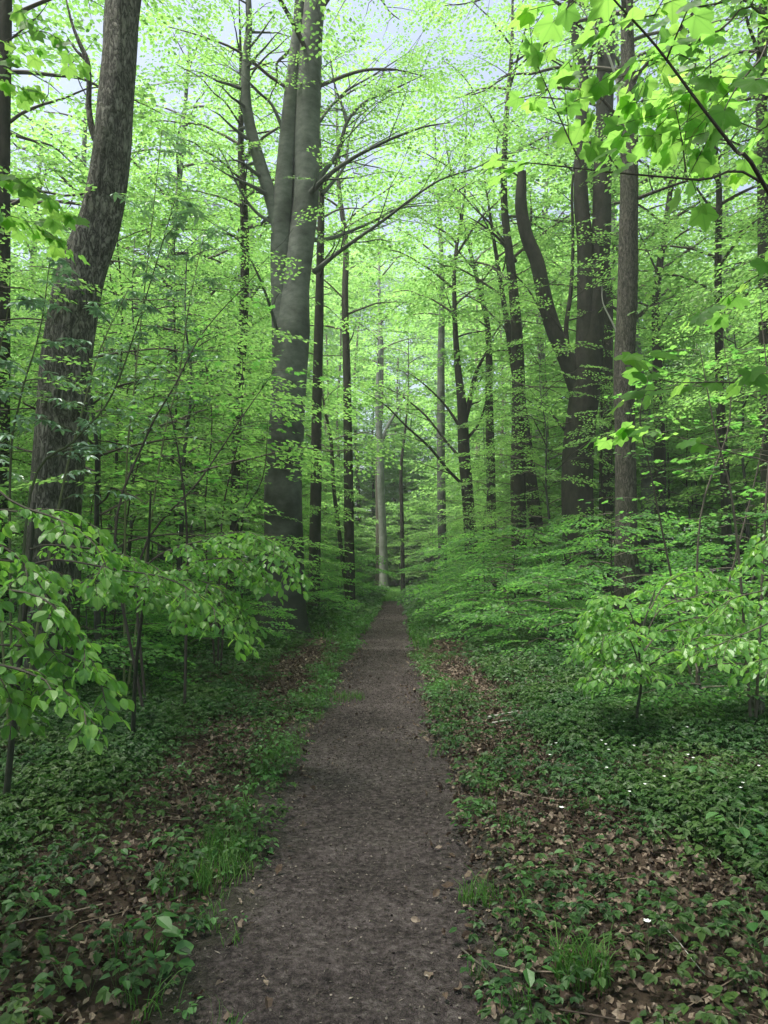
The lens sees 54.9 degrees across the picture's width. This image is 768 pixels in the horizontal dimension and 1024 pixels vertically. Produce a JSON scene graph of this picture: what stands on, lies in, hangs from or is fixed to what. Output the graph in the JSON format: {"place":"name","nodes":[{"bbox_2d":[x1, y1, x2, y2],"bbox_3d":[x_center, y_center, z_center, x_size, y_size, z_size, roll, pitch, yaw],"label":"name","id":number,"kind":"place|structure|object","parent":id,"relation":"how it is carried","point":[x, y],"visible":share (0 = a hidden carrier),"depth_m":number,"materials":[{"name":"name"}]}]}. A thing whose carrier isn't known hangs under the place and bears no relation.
{"place":"outdoors","nodes":[
{"label":"outdoors","id":0,"kind":"place"},
{"bbox_2d":[149,601,548,1023],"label":"path","id":1,"kind":"structure","parent":0,"point":[315,967],"depth_m":3.51,"materials":[{"name":"brown soil"}]},
{"bbox_2d":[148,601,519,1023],"bbox_3d":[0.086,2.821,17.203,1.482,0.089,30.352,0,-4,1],"label":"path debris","id":2,"kind":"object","parent":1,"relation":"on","point":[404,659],"visible":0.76,"depth_m":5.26,"materials":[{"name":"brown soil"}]},
{"bbox_2d":[0,567,767,1023],"bbox_3d":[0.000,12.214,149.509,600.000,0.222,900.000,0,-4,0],"label":"ground","id":3,"kind":"structure","parent":0,"point":[106,1015],"depth_m":3.55,"materials":[{"name":"soil"}]},
{"bbox_2d":[0,4,91,264],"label":"young maple","id":4,"kind":"object","parent":3,"relation":"on","point":[26,189],"visible":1,"depth_m":4.33,"materials":[{"name":"green plant"}]},
{"bbox_2d":[33,946,86,998],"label":"leafy plant","id":5,"kind":"object","parent":3,"relation":"on","point":[67,978],"visible":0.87,"depth_m":2.70,"materials":[{"name":"green plant"}]},
{"bbox_2d":[0,487,134,754],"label":"young beech","id":6,"kind":"object","parent":3,"relation":"on","point":[45,661],"visible":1,"depth_m":2.80,"materials":[{"name":"green plant"}]},
{"bbox_2d":[10,205,128,523],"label":"young beech","id":7,"kind":"object","parent":3,"relation":"on","point":[17,343],"visible":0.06,"depth_m":15.02,"materials":[{"name":"green plant"}]},
{"bbox_2d":[0,155,158,527],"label":"young beech","id":8,"kind":"object","parent":3,"relation":"on","point":[56,293],"visible":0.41,"depth_m":9.75,"materials":[{"name":"green plant"}]},
{"bbox_2d":[0,551,192,664],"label":"beech shrub","id":9,"kind":"object","parent":3,"relation":"on","point":[167,637],"visible":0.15,"depth_m":10.90,"materials":[{"name":"green plant"}]},
{"bbox_2d":[0,327,201,601],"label":"young beech","id":10,"kind":"object","parent":3,"relation":"on","point":[161,530],"visible":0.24,"depth_m":11.80,"materials":[{"name":"green plant"}]},
{"bbox_2d":[10,111,193,572],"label":"tall beech","id":11,"kind":"object","parent":3,"relation":"on","point":[40,188],"visible":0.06,"depth_m":32.04,"materials":[{"name":"green plant"}]},
{"bbox_2d":[0,198,205,741],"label":"sapling","id":12,"kind":"object","parent":3,"relation":"on","point":[41,303],"visible":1,"depth_m":6.41,"materials":[{"name":"green plant"}]},
{"bbox_2d":[10,0,202,268],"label":"tall beech","id":13,"kind":"object","parent":3,"relation":"on","point":[57,77],"visible":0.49,"depth_m":18.73,"materials":[{"name":"green plant"}]},
{"bbox_2d":[0,0,218,662],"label":"forest tree","id":14,"kind":"object","parent":3,"relation":"on","point":[5,102],"visible":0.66,"depth_m":11.42,"materials":[{"name":"green plant"}]},
{"bbox_2d":[12,515,213,634],"bbox_3d":[-5.160,1.315,14.241,3.781,2.607,4.357,-3,-5,38],"label":"beech shrub","id":15,"kind":"object","parent":3,"relation":"on","point":[157,564],"visible":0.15,"depth_m":13.95,"materials":[{"name":"green plant"}]},
{"bbox_2d":[0,578,227,696],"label":"beech shrub","id":16,"kind":"object","parent":3,"relation":"on","point":[145,642],"visible":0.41,"depth_m":8.50,"materials":[{"name":"green plant"}]},
{"bbox_2d":[15,284,222,658],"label":"young maple","id":17,"kind":"object","parent":3,"relation":"on","point":[90,517],"visible":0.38,"depth_m":11.58,"materials":[{"name":"green plant"}]},
{"bbox_2d":[2,503,259,801],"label":"young beech","id":18,"kind":"object","parent":3,"relation":"on","point":[153,593],"visible":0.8,"depth_m":4.38,"materials":[{"name":"green plant"}]},
{"bbox_2d":[10,41,267,501],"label":"tall beech","id":19,"kind":"object","parent":3,"relation":"on","point":[85,138],"visible":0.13,"depth_m":28.71,"materials":[{"name":"green plant"}]},
{"bbox_2d":[10,142,271,623],"bbox_3d":[-6.355,-2.839,17.200,8.168,11.312,7.548,-2,-4,24],"label":"young beech","id":20,"kind":"object","parent":3,"relation":"on","point":[17,312],"visible":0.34,"depth_m":16.97,"materials":[{"name":"green plant"}]},
{"bbox_2d":[11,5,279,591],"bbox_3d":[-8.589,-7.152,27.117,11.771,21.245,11.480,1,-4,-11],"label":"tall beech","id":21,"kind":"object","parent":3,"relation":"on","point":[178,170],"visible":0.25,"depth_m":26.76,"materials":[{"name":"green plant"}]},
{"bbox_2d":[0,183,322,664],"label":"young beech","id":22,"kind":"object","parent":3,"relation":"on","point":[97,614],"visible":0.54,"depth_m":9.81,"materials":[{"name":"green plant"}]},
{"bbox_2d":[90,130,233,697],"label":"sapling","id":23,"kind":"object","parent":3,"relation":"on","point":[181,148],"visible":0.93,"depth_m":8.77,"materials":[{"name":"green plant"}]},
{"bbox_2d":[11,165,320,563],"bbox_3d":[-5.757,-3.159,20.069,7.493,12.343,7.954,1,-4,-20],"label":"young beech","id":24,"kind":"object","parent":3,"relation":"on","point":[200,295],"visible":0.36,"depth_m":19.69,"materials":[{"name":"green plant"}]},
{"bbox_2d":[10,213,324,636],"bbox_3d":[-4.649,-1.420,14.489,6.009,8.114,6.458,4,-5,-41],"label":"young beech","id":25,"kind":"object","parent":3,"relation":"on","point":[131,524],"visible":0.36,"depth_m":14.48,"materials":[{"name":"green plant"}]},
{"bbox_2d":[85,331,268,577],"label":"young beech","id":26,"kind":"object","parent":3,"relation":"on","point":[199,451],"visible":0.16,"depth_m":22.80,"materials":[{"name":"green plant"}]},
{"bbox_2d":[8,0,364,687],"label":"forest tree","id":27,"kind":"object","parent":3,"relation":"on","point":[101,211],"visible":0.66,"depth_m":9.08,"materials":[{"name":"green plant"}]},
{"bbox_2d":[0,240,400,653],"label":"young beech","id":28,"kind":"object","parent":3,"relation":"on","point":[181,526],"visible":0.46,"depth_m":12.12,"materials":[{"name":"green plant"}]},
{"bbox_2d":[116,576,297,654],"bbox_3d":[-2.993,1.825,12.884,3.170,1.447,3.250,-1,-4,10],"label":"beech shrub","id":29,"kind":"object","parent":3,"relation":"on","point":[282,615],"visible":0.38,"depth_m":12.83,"materials":[{"name":"green plant"}]},
{"bbox_2d":[83,320,343,583],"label":"young beech","id":30,"kind":"object","parent":3,"relation":"on","point":[153,554],"visible":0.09,"depth_m":27.06,"materials":[{"name":"green plant"}]},
{"bbox_2d":[170,840,257,893],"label":"grass tuft","id":31,"kind":"object","parent":3,"relation":"on","point":[205,875],"visible":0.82,"depth_m":3.74,"materials":[{"name":"green plant"}]},
{"bbox_2d":[101,243,329,715],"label":"young maple","id":32,"kind":"object","parent":3,"relation":"on","point":[198,464],"visible":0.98,"depth_m":7.70,"materials":[{"name":"green plant"}]},
{"bbox_2d":[131,491,312,736],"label":"young beech","id":33,"kind":"object","parent":3,"relation":"on","point":[219,593],"visible":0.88,"depth_m":5.39,"materials":[{"name":"green plant"}]},
{"bbox_2d":[137,329,329,675],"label":"young maple","id":34,"kind":"object","parent":3,"relation":"on","point":[194,455],"visible":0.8,"depth_m":10.46,"materials":[{"name":"green plant"}]},
{"bbox_2d":[106,209,360,588],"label":"young beech","id":35,"kind":"object","parent":3,"relation":"on","point":[310,368],"visible":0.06,"depth_m":30.58,"materials":[{"name":"green plant"}]},
{"bbox_2d":[92,0,384,621],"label":"forest tree","id":36,"kind":"object","parent":3,"relation":"on","point":[241,147],"visible":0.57,"depth_m":18.29,"materials":[{"name":"green plant"}]},
{"bbox_2d":[126,405,354,597],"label":"young beech","id":37,"kind":"object","parent":3,"relation":"on","point":[303,506],"visible":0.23,"depth_m":17.62,"materials":[{"name":"green plant"}]},
{"bbox_2d":[144,311,337,587],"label":"young beech","id":38,"kind":"object","parent":3,"relation":"on","point":[261,517],"visible":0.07,"depth_m":29.17,"materials":[{"name":"green plant"}]},
{"bbox_2d":[107,81,380,590],"bbox_3d":[-5.868,-7.885,33.102,12.789,23.668,13.114,2,-4,-22],"label":"tall beech","id":39,"kind":"object","parent":3,"relation":"on","point":[312,297],"visible":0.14,"depth_m":33.74,"materials":[{"name":"green plant"}]},
{"bbox_2d":[195,294,361,560],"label":"young beech","id":40,"kind":"object","parent":3,"relation":"on","point":[335,420],"visible":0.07,"depth_m":37.83,"materials":[{"name":"green plant"}]},
{"bbox_2d":[187,361,400,556],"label":"young beech","id":41,"kind":"object","parent":3,"relation":"on","point":[327,447],"visible":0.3,"depth_m":24.29,"materials":[{"name":"green plant"}]},
{"bbox_2d":[243,570,362,618],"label":"beech shrub","id":42,"kind":"object","parent":3,"relation":"on","point":[316,593],"visible":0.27,"depth_m":18.74,"materials":[{"name":"green plant"}]},
{"bbox_2d":[169,0,444,613],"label":"forest tree","id":43,"kind":"object","parent":3,"relation":"on","point":[315,487],"visible":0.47,"depth_m":21.28,"materials":[{"name":"green plant"}]},
{"bbox_2d":[248,374,423,605],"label":"forest tree","id":44,"kind":"object","parent":3,"relation":"on","point":[342,558],"visible":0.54,"depth_m":24.57,"materials":[{"name":"green plant"}]},
{"bbox_2d":[233,39,446,600],"bbox_3d":[-2.000,-7.506,26.792,7.548,22.000,7.256,3,-5,-35],"label":"forest tree","id":45,"kind":"object","parent":3,"relation":"on","point":[349,504],"visible":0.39,"depth_m":26.37,"materials":[{"name":"green plant"}]},
{"bbox_2d":[130,0,556,639],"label":"beech tree","id":46,"kind":"object","parent":3,"relation":"on","point":[292,194],"visible":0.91,"depth_m":16.27,"materials":[{"name":"green plant"}]},
{"bbox_2d":[0,582,728,1023],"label":"grass","id":47,"kind":"structure","parent":3,"relation":"on","point":[388,596],"depth_m":5.15,"materials":[{"name":"green plant"}]},
{"bbox_2d":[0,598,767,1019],"bbox_3d":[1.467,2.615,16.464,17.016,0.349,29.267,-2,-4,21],"label":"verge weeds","id":48,"kind":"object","parent":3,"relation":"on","point":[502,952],"visible":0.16,"depth_m":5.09,"materials":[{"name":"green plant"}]},
{"bbox_2d":[0,582,767,1023],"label":"ground cover","id":49,"kind":"object","parent":3,"relation":"on","point":[604,724],"visible":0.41,"depth_m":5.20,"materials":[{"name":"green plant"}]},
{"bbox_2d":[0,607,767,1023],"bbox_3d":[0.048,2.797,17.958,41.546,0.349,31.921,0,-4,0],"label":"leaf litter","id":50,"kind":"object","parent":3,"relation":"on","point":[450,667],"visible":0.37,"depth_m":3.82,"materials":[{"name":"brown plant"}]},
{"bbox_2d":[10,214,760,585],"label":"wood","id":51,"kind":"object","parent":3,"relation":"on","point":[416,478],"visible":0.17,"depth_m":56.59,"materials":[{"name":"green plant"}]},
{"bbox_2d":[310,208,462,587],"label":"forest tree","id":52,"kind":"object","parent":3,"relation":"on","point":[383,553],"visible":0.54,"depth_m":44.26,"materials":[{"name":"green plant"}]},
{"bbox_2d":[358,323,454,589],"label":"forest tree","id":53,"kind":"object","parent":3,"relation":"on","point":[402,558],"visible":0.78,"depth_m":39.15,"materials":[{"name":"green plant"}]},
{"bbox_2d":[347,106,524,592],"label":"forest tree","id":54,"kind":"object","parent":3,"relation":"on","point":[441,495],"visible":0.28,"depth_m":33.42,"materials":[{"name":"green plant"}]},
{"bbox_2d":[323,77,570,603],"bbox_3d":[2.169,-6.068,25.978,8.467,18.983,7.980,0,-4,0],"label":"forest tree","id":55,"kind":"object","parent":3,"relation":"on","point":[463,409],"visible":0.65,"depth_m":25.26,"materials":[{"name":"green plant"}]},
{"bbox_2d":[371,127,566,591],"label":"forest tree","id":56,"kind":"object","parent":3,"relation":"on","point":[489,361],"visible":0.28,"depth_m":28.46,"materials":[{"name":"green plant"}]},
{"bbox_2d":[406,529,534,599],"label":"beech shrub","id":57,"kind":"object","parent":3,"relation":"on","point":[430,564],"visible":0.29,"depth_m":25.00,"materials":[{"name":"green plant"}]},
{"bbox_2d":[388,422,560,584],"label":"young beech","id":58,"kind":"object","parent":3,"relation":"on","point":[485,506],"visible":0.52,"depth_m":23.71,"materials":[{"name":"green plant"}]},
{"bbox_2d":[392,550,571,624],"bbox_3d":[2.599,1.982,18.776,4.468,1.990,4.359,-2,-4,21],"label":"beech shrub","id":59,"kind":"object","parent":3,"relation":"on","point":[458,589],"visible":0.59,"depth_m":18.40,"materials":[{"name":"green plant"}]},
{"bbox_2d":[394,157,576,601],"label":"forest tree","id":60,"kind":"object","parent":3,"relation":"on","point":[531,479],"visible":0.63,"depth_m":23.97,"materials":[{"name":"green plant"}]},
{"bbox_2d":[420,524,561,613],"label":"beech shrub","id":61,"kind":"object","parent":3,"relation":"on","point":[450,543],"visible":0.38,"depth_m":21.14,"materials":[{"name":"green plant"}]},
{"bbox_2d":[413,566,596,642],"bbox_3d":[2.448,1.835,14.310,3.656,1.628,3.566,0,-4,-6],"label":"beech shrub","id":62,"kind":"object","parent":3,"relation":"on","point":[522,610],"visible":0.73,"depth_m":13.96,"materials":[{"name":"green plant"}]},
{"bbox_2d":[417,353,598,589],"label":"young beech","id":63,"kind":"object","parent":3,"relation":"on","point":[471,445],"visible":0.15,"depth_m":35.04,"materials":[{"name":"green plant"}]},
{"bbox_2d":[426,366,598,558],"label":"young beech","id":64,"kind":"object","parent":3,"relation":"on","point":[460,495],"visible":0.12,"depth_m":37.69,"materials":[{"name":"green plant"}]},
{"bbox_2d":[434,523,601,628],"bbox_3d":[3.068,1.540,16.735,3.782,2.607,4.357,-3,-5,40],"label":"beech shrub","id":65,"kind":"object","parent":3,"relation":"on","point":[524,554],"visible":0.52,"depth_m":16.50,"materials":[{"name":"green plant"}]},
{"bbox_2d":[430,437,612,585],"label":"young beech","id":66,"kind":"object","parent":3,"relation":"on","point":[484,509],"visible":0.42,"depth_m":21.70,"materials":[{"name":"green plant"}]},
{"bbox_2d":[392,0,664,606],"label":"forest tree","id":67,"kind":"object","parent":3,"relation":"on","point":[518,484],"visible":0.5,"depth_m":22.36,"materials":[{"name":"green plant"}]},
{"bbox_2d":[390,110,667,519],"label":"tall beech","id":68,"kind":"object","parent":3,"relation":"on","point":[461,324],"visible":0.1,"depth_m":36.58,"materials":[{"name":"green plant"}]},
{"bbox_2d":[448,575,648,658],"bbox_3d":[2.784,1.758,12.261,3.250,1.447,3.170,4,-5,-41],"label":"beech shrub","id":69,"kind":"object","parent":3,"relation":"on","point":[518,584],"visible":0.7,"depth_m":11.97,"materials":[{"name":"green plant"}]},
{"bbox_2d":[418,226,679,554],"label":"young beech","id":70,"kind":"object","parent":3,"relation":"on","point":[473,350],"visible":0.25,"depth_m":28.81,"materials":[{"name":"green plant"}]},
{"bbox_2d":[446,326,668,561],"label":"young beech","id":71,"kind":"object","parent":3,"relation":"on","point":[503,460],"visible":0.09,"depth_m":31.75,"materials":[{"name":"green plant"}]},
{"bbox_2d":[439,339,679,611],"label":"young beech","id":72,"kind":"object","parent":3,"relation":"on","point":[546,476],"visible":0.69,"depth_m":18.83,"materials":[{"name":"green plant"}]},
{"bbox_2d":[395,0,755,618],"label":"forest tree","id":73,"kind":"object","parent":3,"relation":"on","point":[590,320],"visible":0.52,"depth_m":19.29,"materials":[{"name":"green plant"}]},
{"bbox_2d":[529,913,644,997],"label":"grass tuft","id":74,"kind":"object","parent":3,"relation":"on","point":[596,969],"visible":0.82,"depth_m":2.80,"materials":[{"name":"green plant"}]},
{"bbox_2d":[425,0,767,630],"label":"forest tree","id":75,"kind":"object","parent":3,"relation":"on","point":[625,341],"visible":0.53,"depth_m":15.21,"materials":[{"name":"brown plant"}]},
{"bbox_2d":[498,512,703,623],"bbox_3d":[4.945,1.375,16.725,4.793,2.867,4.160,2,-5,-27],"label":"beech shrub","id":76,"kind":"object","parent":3,"relation":"on","point":[555,546],"visible":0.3,"depth_m":16.71,"materials":[{"name":"green plant"}]},
{"bbox_2d":[453,203,754,594],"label":"young beech","id":77,"kind":"object","parent":3,"relation":"on","point":[601,471],"visible":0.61,"depth_m":20.06,"materials":[{"name":"green plant"}]},
{"bbox_2d":[464,0,746,595],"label":"forest tree","id":78,"kind":"object","parent":3,"relation":"on","point":[607,361],"visible":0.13,"depth_m":24.14,"materials":[{"name":"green plant"}]},
{"bbox_2d":[479,146,753,539],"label":"tall beech","id":79,"kind":"object","parent":3,"relation":"on","point":[612,259],"visible":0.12,"depth_m":29.73,"materials":[{"name":"green plant"}]},
{"bbox_2d":[467,0,767,602],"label":"tall beech","id":80,"kind":"object","parent":3,"relation":"on","point":[644,482],"visible":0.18,"depth_m":24.00,"materials":[{"name":"green plant"}]},
{"bbox_2d":[475,0,767,462],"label":"young maple","id":81,"kind":"object","parent":3,"relation":"on","point":[667,140],"visible":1,"depth_m":3.12,"materials":[{"name":"green plant"}]},
{"bbox_2d":[506,510,738,637],"bbox_3d":[4.373,1.298,13.634,4.357,2.607,3.782,1,-4,-20],"label":"beech shrub","id":82,"kind":"object","parent":3,"relation":"on","point":[578,569],"visible":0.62,"depth_m":13.27,"materials":[{"name":"green plant"}]},
{"bbox_2d":[531,292,760,563],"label":"young beech","id":83,"kind":"object","parent":3,"relation":"on","point":[691,507],"visible":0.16,"depth_m":28.29,"materials":[{"name":"green plant"}]},
{"bbox_2d":[544,262,759,562],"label":"young beech","id":84,"kind":"object","parent":3,"relation":"on","point":[668,459],"visible":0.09,"depth_m":26.59,"materials":[{"name":"green plant"}]},
{"bbox_2d":[550,33,756,608],"bbox_3d":[7.945,-5.514,20.182,6.617,16.918,7.091,0,-4,0],"label":"forest tree","id":85,"kind":"object","parent":3,"relation":"on","point":[660,453],"visible":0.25,"depth_m":20.16,"materials":[{"name":"green plant"}]},
{"bbox_2d":[556,598,767,717],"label":"beech shrub","id":86,"kind":"object","parent":3,"relation":"on","point":[691,678],"visible":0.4,"depth_m":7.21,"materials":[{"name":"green plant"}]},
{"bbox_2d":[566,571,767,724],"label":"young beech","id":87,"kind":"object","parent":3,"relation":"on","point":[594,633],"visible":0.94,"depth_m":6.40,"materials":[{"name":"green plant"}]},
{"bbox_2d":[574,565,767,669],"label":"beech shrub","id":88,"kind":"object","parent":3,"relation":"on","point":[736,584],"visible":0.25,"depth_m":10.44,"materials":[{"name":"green plant"}]},
{"bbox_2d":[585,48,757,611],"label":"forest tree","id":89,"kind":"object","parent":3,"relation":"on","point":[725,501],"visible":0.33,"depth_m":17.27,"materials":[{"name":"green plant"}]},
{"bbox_2d":[579,321,767,682],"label":"young maple","id":90,"kind":"object","parent":3,"relation":"on","point":[734,351],"visible":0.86,"depth_m":8.84,"materials":[{"name":"green plant"}]},
{"bbox_2d":[595,229,759,577],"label":"young beech","id":91,"kind":"object","parent":3,"relation":"on","point":[706,430],"visible":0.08,"depth_m":29.81,"materials":[{"name":"green plant"}]},
{"bbox_2d":[597,355,759,584],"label":"young beech","id":92,"kind":"object","parent":3,"relation":"on","point":[686,463],"visible":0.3,"depth_m":22.93,"materials":[{"name":"green plant"}]},
{"bbox_2d":[596,329,760,562],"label":"young beech","id":93,"kind":"object","parent":3,"relation":"on","point":[681,486],"visible":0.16,"depth_m":27.78,"materials":[{"name":"green plant"}]},
{"bbox_2d":[596,0,767,636],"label":"forest tree","id":94,"kind":"object","parent":3,"relation":"on","point":[761,108],"visible":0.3,"depth_m":14.42,"materials":[{"name":"green plant"}]},
{"bbox_2d":[610,53,767,591],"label":"tall beech","id":95,"kind":"object","parent":3,"relation":"on","point":[724,272],"visible":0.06,"depth_m":31.37,"materials":[{"name":"green plant"}]},
{"bbox_2d":[626,125,767,506],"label":"young beech","id":96,"kind":"object","parent":3,"relation":"on","point":[711,358],"visible":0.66,"depth_m":15.03,"materials":[{"name":"green plant"}]},
{"bbox_2d":[635,272,760,613],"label":"young beech","id":97,"kind":"object","parent":3,"relation":"on","point":[747,528],"visible":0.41,"depth_m":17.74,"materials":[{"name":"green plant"}]},
{"bbox_2d":[635,504,767,646],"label":"beech shrub","id":98,"kind":"object","parent":3,"relation":"on","point":[675,566],"visible":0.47,"depth_m":12.59,"materials":[{"name":"green plant"}]},
{"bbox_2d":[638,21,767,299],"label":"tall beech","id":99,"kind":"object","parent":3,"relation":"on","point":[725,51],"visible":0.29,"depth_m":17.03,"materials":[{"name":"green plant"}]},
{"bbox_2d":[644,301,767,723],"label":"young maple","id":100,"kind":"object","parent":3,"relation":"on","point":[714,399],"visible":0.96,"depth_m":6.82,"materials":[{"name":"green plant"}]},
{"bbox_2d":[656,183,767,517],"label":"young beech","id":101,"kind":"object","parent":3,"relation":"on","point":[697,396],"visible":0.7,"depth_m":12.53,"materials":[{"name":"green plant"}]},
{"bbox_2d":[677,530,767,686],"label":"young beech","id":102,"kind":"object","parent":3,"relation":"on","point":[752,556],"visible":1,"depth_m":4.52,"materials":[{"name":"green plant"}]},
{"bbox_2d":[691,238,767,504],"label":"young beech","id":103,"kind":"object","parent":3,"relation":"on","point":[759,296],"visible":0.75,"depth_m":10.22,"materials":[{"name":"green plant"}]},
{"bbox_2d":[10,0,767,565],"label":"sky","id":104,"kind":"structure","parent":0,"point":[73,85],"materials":[{"name":"white"}]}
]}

